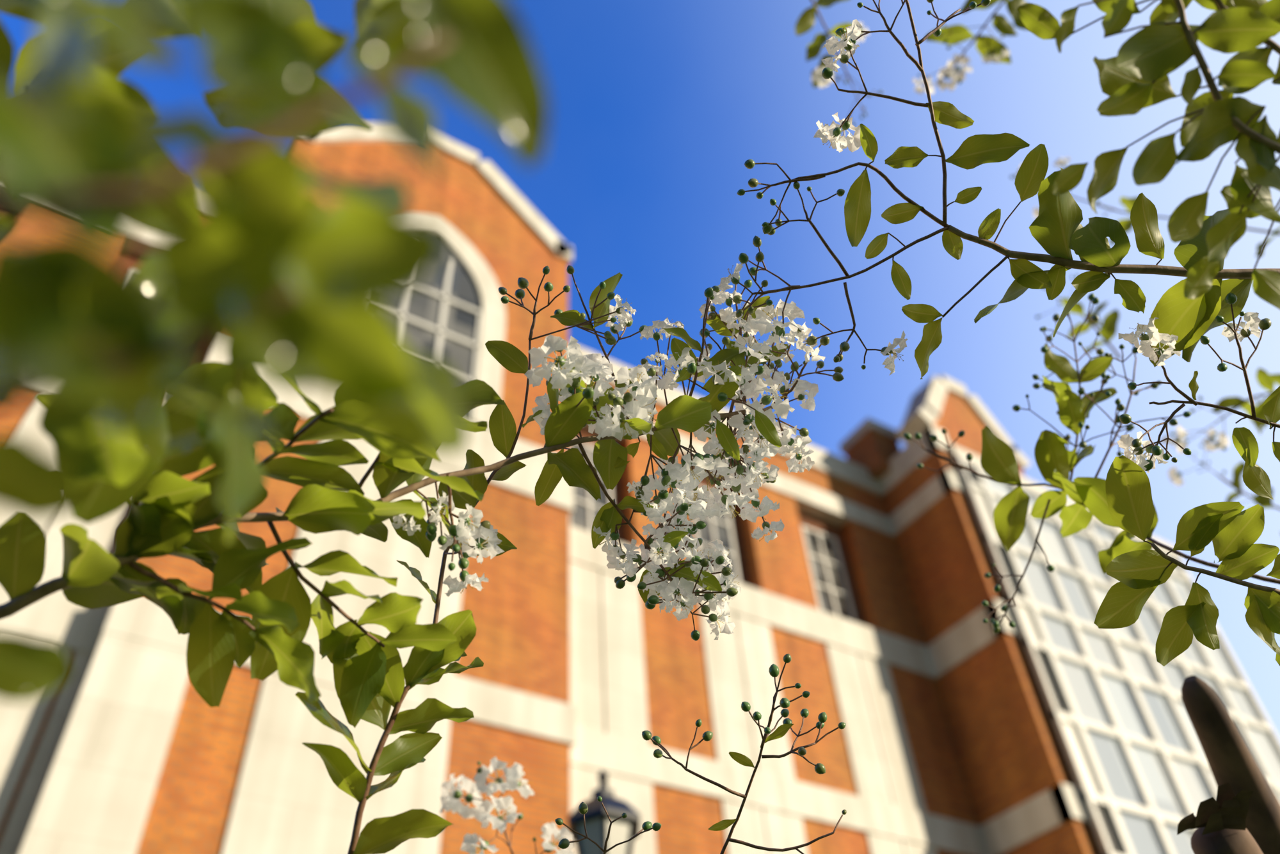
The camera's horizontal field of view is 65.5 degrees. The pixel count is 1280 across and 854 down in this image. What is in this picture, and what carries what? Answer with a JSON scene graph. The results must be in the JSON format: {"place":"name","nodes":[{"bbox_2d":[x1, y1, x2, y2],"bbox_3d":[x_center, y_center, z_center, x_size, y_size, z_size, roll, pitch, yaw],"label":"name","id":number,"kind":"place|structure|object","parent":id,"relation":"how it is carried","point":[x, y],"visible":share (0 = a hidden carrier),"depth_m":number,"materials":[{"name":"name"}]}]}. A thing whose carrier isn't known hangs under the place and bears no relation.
{"place":"outdoors","nodes":[
{"label":"outdoors","id":0,"kind":"place"},
{"bbox_2d":[0,0,1279,853],"bbox_3d":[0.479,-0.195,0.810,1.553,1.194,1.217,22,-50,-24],"label":"crape myrtle","id":1,"kind":"object","parent":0,"point":[258,233],"depth_m":0.36,"materials":[{"name":"green plant"}]},
{"bbox_2d":[392,19,1261,853],"bbox_3d":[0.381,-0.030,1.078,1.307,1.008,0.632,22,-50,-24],"label":"white flowers","id":2,"kind":"object","parent":1,"relation":"attached to","point":[596,365],"visible":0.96,"depth_m":0.50,"materials":[{"name":"white plant"}]},
{"bbox_2d":[394,26,1246,853],"bbox_3d":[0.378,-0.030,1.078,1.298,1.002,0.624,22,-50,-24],"label":"crape myrtle stamens","id":3,"kind":"object","parent":2,"relation":"attached to","point":[692,470],"visible":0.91,"depth_m":0.50,"materials":[{"name":"plant"}]},
{"bbox_2d":[406,0,1271,852],"bbox_3d":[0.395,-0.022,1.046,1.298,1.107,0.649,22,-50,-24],"label":"crape myrtle buds","id":4,"kind":"object","parent":1,"relation":"attached to","point":[827,73],"visible":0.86,"depth_m":0.50,"materials":[{"name":"plant"}]},
{"bbox_2d":[1176,675,1279,853],"bbox_3d":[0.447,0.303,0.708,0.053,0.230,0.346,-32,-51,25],"label":"crape myrtle trunk stubs","id":5,"kind":"object","parent":1,"relation":"attached to","point":[1241,815],"visible":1,"depth_m":0.73,"materials":[{"name":"brown plant"}]},
{"bbox_2d":[0,0,1279,739],"label":"sky","id":6,"kind":"structure","parent":0,"point":[658,109],"materials":[{"name":"blue"}]},
{"bbox_2d":[691,465,1123,853],"bbox_3d":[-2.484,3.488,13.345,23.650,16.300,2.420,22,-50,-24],"label":"building spandrel panels","id":7,"kind":"object","parent":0,"point":[1101,809],"visible":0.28,"depth_m":19.06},
{"label":"ground","id":8,"kind":"structure","parent":0,"visible":0},
{"bbox_2d":[0,138,1100,853],"bbox_3d":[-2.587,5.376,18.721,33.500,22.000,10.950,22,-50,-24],"label":"brick walls","id":9,"kind":"structure","parent":8,"relation":"on","point":[983,742],"depth_m":18.00,"materials":[{"name":"orange brick"}]},
{"bbox_2d":[0,211,864,625],"bbox_3d":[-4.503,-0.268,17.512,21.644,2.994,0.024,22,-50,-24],"label":"brick reveals","id":10,"kind":"object","parent":9,"relation":"attached to","point":[125,262],"visible":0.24,"depth_m":20.62,"materials":[{"name":"brick"}]},
{"bbox_2d":[0,390,937,853],"bbox_3d":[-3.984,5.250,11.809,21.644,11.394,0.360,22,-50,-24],"label":"wall panels","id":11,"kind":"object","parent":9,"relation":"attached to","point":[607,676],"visible":0.57,"depth_m":16.38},
{"bbox_2d":[0,122,1182,853],"bbox_3d":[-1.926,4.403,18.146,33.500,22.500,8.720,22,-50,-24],"label":"stone trim","id":12,"kind":"structure","parent":9,"relation":"attached to","point":[98,790],"depth_m":14.36,"materials":[{"name":"beige stone"}]},
{"bbox_2d":[128,257,1279,853],"bbox_3d":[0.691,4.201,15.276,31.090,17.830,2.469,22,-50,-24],"label":"window frames","id":13,"kind":"structure","parent":9,"relation":"in","point":[1071,726],"depth_m":20.25,"materials":[{"name":"white metal"}]},
{"bbox_2d":[375,240,852,620],"bbox_3d":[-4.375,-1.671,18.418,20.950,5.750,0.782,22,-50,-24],"label":"window panes","id":14,"kind":"structure","parent":13,"relation":"in","point":[425,308],"depth_m":19.15,"materials":[{"name":"grey glass"}]},
{"bbox_2d":[983,474,1279,853],"bbox_3d":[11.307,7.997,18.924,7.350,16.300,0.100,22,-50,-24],"label":"window panes","id":15,"kind":"structure","parent":13,"relation":"in","point":[1142,836],"depth_m":20.63,"materials":[{"name":"grey glass"}]},
{"bbox_2d":[567,768,640,853],"bbox_3d":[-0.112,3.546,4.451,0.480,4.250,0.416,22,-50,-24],"label":"metal lamp post","id":16,"kind":"object","parent":8,"relation":"on","point":[615,807],"visible":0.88,"depth_m":5.61,"materials":[{"name":"black metal"}]},
{"bbox_2d":[577,816,631,853],"bbox_3d":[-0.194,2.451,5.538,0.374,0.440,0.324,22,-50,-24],"label":"lantern glass","id":17,"kind":"object","parent":16,"relation":"in","point":[620,831],"visible":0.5,"depth_m":5.54,"materials":[{"name":"white glass"}]}
]}

